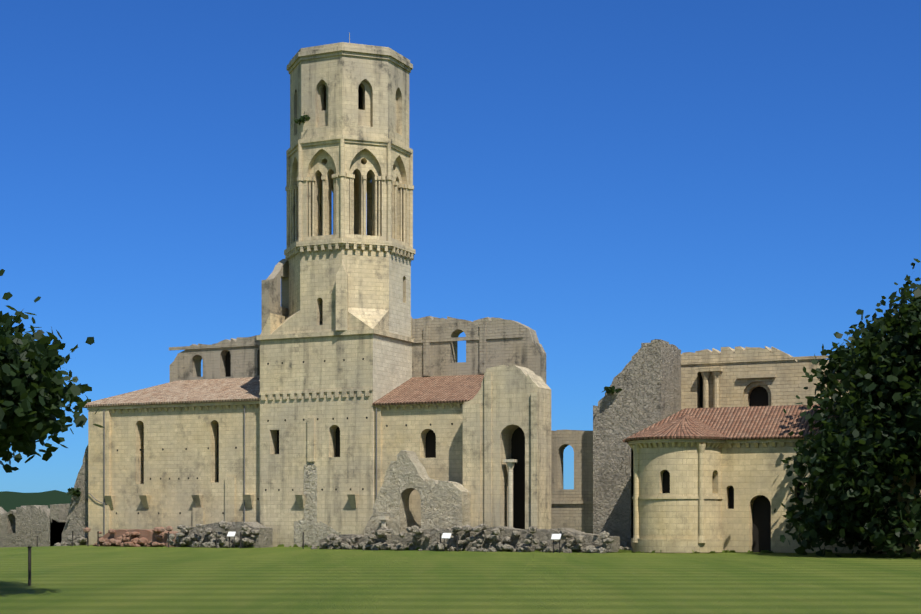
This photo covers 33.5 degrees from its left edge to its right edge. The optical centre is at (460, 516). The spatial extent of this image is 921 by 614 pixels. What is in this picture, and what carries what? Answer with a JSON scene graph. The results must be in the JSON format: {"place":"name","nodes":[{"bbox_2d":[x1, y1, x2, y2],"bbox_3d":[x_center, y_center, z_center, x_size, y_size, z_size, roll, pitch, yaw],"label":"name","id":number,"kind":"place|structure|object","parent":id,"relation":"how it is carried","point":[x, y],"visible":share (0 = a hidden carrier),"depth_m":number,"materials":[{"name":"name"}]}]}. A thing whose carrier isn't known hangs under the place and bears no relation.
{"place":"outdoors","nodes":[
{"label":"outdoors","id":0,"kind":"place"},
{"bbox_2d":[373,402,463,532],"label":"chapel wall","id":1,"kind":"structure","parent":0,"point":[431,435],"depth_m":107.80,"materials":[{"name":"beige stone"}]},
{"bbox_2d":[372,374,483,405],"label":"tiled roof","id":2,"kind":"structure","parent":1,"relation":"on","point":[441,389],"depth_m":109.61,"materials":[{"name":"brown tile"}]},
{"bbox_2d":[0,545,920,613],"bbox_3d":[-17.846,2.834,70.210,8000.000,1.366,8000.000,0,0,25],"label":"lawn","id":3,"kind":"structure","parent":0,"point":[86,579],"depth_m":50.91,"materials":[{"name":"green plant"}]},
{"bbox_2d":[27,546,31,585],"bbox_3d":[-13.642,1.577,48.408,0.126,1.290,0.126,0,0,25],"label":"fence post","id":4,"kind":"object","parent":3,"relation":"on","point":[29,565],"visible":0.82,"depth_m":48.37,"materials":[{"name":"grey metal"}]},
{"bbox_2d":[0,505,65,546],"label":"ruin","id":5,"kind":"object","parent":3,"relation":"on","point":[23,526],"visible":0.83,"depth_m":139.92,"materials":[{"name":"stone"}]},
{"bbox_2d":[0,490,71,511],"bbox_3d":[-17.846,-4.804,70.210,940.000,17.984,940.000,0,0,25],"label":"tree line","id":6,"kind":"object","parent":3,"relation":"on","point":[9,500],"depth_m":522.24,"materials":[{"name":"green plant"}]},
{"bbox_2d":[0,269,104,472],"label":"tree","id":7,"kind":"object","parent":3,"relation":"on","point":[34,391],"visible":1,"depth_m":40.35,"materials":[{"name":"green plant"}]},
{"bbox_2d":[50,504,69,545],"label":"ruin","id":8,"kind":"object","parent":3,"relation":"on","point":[59,513],"visible":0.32,"depth_m":138.66,"materials":[{"name":"stone"}]},
{"bbox_2d":[62,445,87,545],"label":"broken aisle end","id":9,"kind":"object","parent":3,"relation":"on","point":[77,521],"visible":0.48,"depth_m":121.41,"materials":[{"name":"grey stone"}]},
{"bbox_2d":[97,531,98,546],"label":"fence post","id":10,"kind":"object","parent":3,"relation":"on","point":[97,538],"visible":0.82,"depth_m":113.55,"materials":[{"name":"grey"}]},
{"bbox_2d":[83,526,172,546],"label":"loose bricks","id":11,"kind":"object","parent":3,"relation":"on","point":[134,542],"visible":0.92,"depth_m":113.16,"materials":[{"name":"brown brick"}]},
{"bbox_2d":[99,529,177,546],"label":"brick ruin","id":12,"kind":"object","parent":3,"relation":"on","point":[149,534],"visible":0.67,"depth_m":113.46,"materials":[{"name":"red"}]},
{"bbox_2d":[87,400,259,544],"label":"aisle wall","id":13,"kind":"structure","parent":3,"relation":"on","point":[174,466],"depth_m":116.88,"materials":[{"name":"beige stone"}]},
{"bbox_2d":[88,406,244,534],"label":"drainpipes","id":14,"kind":"object","parent":13,"relation":"attached to","point":[104,469],"visible":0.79,"depth_m":119.24,"materials":[{"name":"grey metal"}]},
{"bbox_2d":[83,377,259,407],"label":"tiled roof","id":15,"kind":"structure","parent":13,"relation":"on","point":[214,390],"depth_m":118.91,"materials":[{"name":"brown tile"}]},
{"bbox_2d":[66,112,621,496],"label":"plants","id":16,"kind":"object","parent":13,"relation":"attached to","point":[77,492],"visible":0.88,"depth_m":111.42,"materials":[{"name":"green plant"}]},
{"bbox_2d":[169,335,259,381],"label":"ruined wall","id":17,"kind":"structure","parent":3,"relation":"on","point":[238,357],"depth_m":122.74,"materials":[{"name":"stone"}]},
{"bbox_2d":[176,522,272,547],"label":"grey ruin","id":18,"kind":"object","parent":3,"relation":"on","point":[263,538],"visible":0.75,"depth_m":110.51,"materials":[{"name":"stone"}]},
{"bbox_2d":[227,532,235,547],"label":"info sign","id":19,"kind":"object","parent":3,"relation":"on","point":[230,534],"visible":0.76,"depth_m":107.93,"materials":[{"name":"grey"}]},
{"bbox_2d":[256,33,415,546],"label":"bell tower","id":20,"kind":"structure","parent":3,"relation":"on","point":[335,338],"depth_m":111.20,"materials":[{"name":"stone"}]},
{"bbox_2d":[304,463,316,546],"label":"tower scar","id":21,"kind":"object","parent":20,"relation":"attached to","point":[310,505],"visible":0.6,"depth_m":111.03,"materials":[{"name":"white stone"}]},
{"bbox_2d":[294,518,340,546],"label":"ruined wall remnants","id":22,"kind":"object","parent":20,"relation":"attached to","point":[324,530],"visible":0.54,"depth_m":110.80,"materials":[{"name":"white stone"}]},
{"bbox_2d":[319,534,364,547],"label":"rubble","id":23,"kind":"object","parent":3,"relation":"on","point":[344,537],"visible":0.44,"depth_m":104.39,"materials":[{"name":"stone"}]},
{"bbox_2d":[54,520,632,552],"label":"loose stones","id":24,"kind":"object","parent":3,"relation":"on","point":[568,547],"visible":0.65,"depth_m":99.58,"materials":[{"name":"grey stone"}]},
{"bbox_2d":[376,408,376,497],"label":"drainpipe","id":25,"kind":"object","parent":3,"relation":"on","point":[376,452],"visible":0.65,"depth_m":108.76,"materials":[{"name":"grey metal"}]},
{"bbox_2d":[378,516,388,533],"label":"column","id":26,"kind":"structure","parent":3,"relation":"on","point":[383,519],"depth_m":104.91,"materials":[{"name":"stone"}]},
{"bbox_2d":[364,450,469,534],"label":"ruined wall fragment","id":27,"kind":"object","parent":3,"relation":"on","point":[445,504],"visible":0.85,"depth_m":104.78,"materials":[{"name":"white stone"}]},
{"bbox_2d":[442,533,451,550],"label":"info sign","id":28,"kind":"object","parent":3,"relation":"on","point":[446,535],"visible":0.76,"depth_m":97.65,"materials":[{"name":"grey"}]},
{"bbox_2d":[412,316,545,382],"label":"ruin wall","id":29,"kind":"structure","parent":3,"relation":"on","point":[492,342],"depth_m":112.42,"materials":[{"name":"stone"}]},
{"bbox_2d":[365,526,619,551],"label":"rubble","id":30,"kind":"object","parent":3,"relation":"on","point":[540,535],"visible":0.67,"depth_m":98.07,"materials":[{"name":"stone"}]},
{"bbox_2d":[127,544,865,553],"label":"grass tufts","id":31,"kind":"object","parent":3,"relation":"on","point":[624,551],"visible":0.06,"depth_m":95.05,"materials":[{"name":"green plant"}]},
{"bbox_2d":[463,365,550,528],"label":"wall","id":32,"kind":"structure","parent":3,"relation":"on","point":[506,412],"depth_m":103.88,"materials":[{"name":"stone"}]},
{"bbox_2d":[503,459,517,526],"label":"pier column","id":33,"kind":"structure","parent":3,"relation":"on","point":[510,463],"depth_m":103.79,"materials":[{"name":"stone"}]},
{"bbox_2d":[551,534,560,552],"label":"info sign","id":34,"kind":"object","parent":3,"relation":"on","point":[555,537],"visible":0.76,"depth_m":93.94,"materials":[{"name":"grey"}]},
{"bbox_2d":[551,430,592,533],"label":"window wall","id":35,"kind":"structure","parent":3,"relation":"on","point":[571,508],"depth_m":105.67,"materials":[{"name":"stone"}]},
{"bbox_2d":[593,339,668,546],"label":"ruined stone wall","id":36,"kind":"structure","parent":3,"relation":"on","point":[639,401],"depth_m":103.15,"materials":[{"name":"stone"}]},
{"bbox_2d":[641,343,680,415],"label":"ruined wall","id":37,"kind":"structure","parent":3,"relation":"on","point":[674,379],"depth_m":105.71,"materials":[{"name":"stone"}]},
{"bbox_2d":[628,439,725,552],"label":"apse trim","id":38,"kind":"structure","parent":3,"relation":"on","point":[701,544],"depth_m":93.73,"materials":[{"name":"beige stone"}]},
{"bbox_2d":[625,414,727,441],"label":"apse roof","id":39,"kind":"structure","parent":38,"relation":"on","point":[687,426],"depth_m":94.76,"materials":[{"name":"red tile"}]},
{"bbox_2d":[631,438,915,553],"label":"chapel wall","id":40,"kind":"structure","parent":3,"relation":"on","point":[756,482],"depth_m":94.30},
{"bbox_2d":[622,404,850,442],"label":"tiled roof","id":41,"kind":"structure","parent":40,"relation":"on","point":[753,422],"depth_m":95.71,"materials":[{"name":"brown tile"}]},
{"bbox_2d":[681,346,920,549],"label":"upper wall","id":42,"kind":"structure","parent":3,"relation":"on","point":[758,376],"depth_m":105.78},
{"bbox_2d":[774,258,920,557],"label":"oak tree","id":43,"kind":"object","parent":3,"relation":"on","point":[877,374],"visible":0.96,"depth_m":82.66,"materials":[{"name":"green plant"}]},
{"bbox_2d":[0,0,920,492],"label":"sky","id":44,"kind":"structure","parent":0,"point":[604,179],"materials":[{"name":"blue"}]},
{"bbox_2d":[631,449,632,537],"bbox_3d":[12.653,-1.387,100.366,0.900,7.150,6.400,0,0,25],"label":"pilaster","id":45,"kind":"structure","parent":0,"point":[632,493],"depth_m":97.61,"materials":[{"name":"beige stone"}]},
{"bbox_2d":[633,442,721,538],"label":"apse wall","id":46,"kind":"structure","parent":0,"point":[670,470],"depth_m":93.94,"materials":[{"name":"beige stone"}]},
{"bbox_2d":[699,367,722,407],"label":"columns","id":47,"kind":"structure","parent":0,"point":[714,371],"depth_m":106.28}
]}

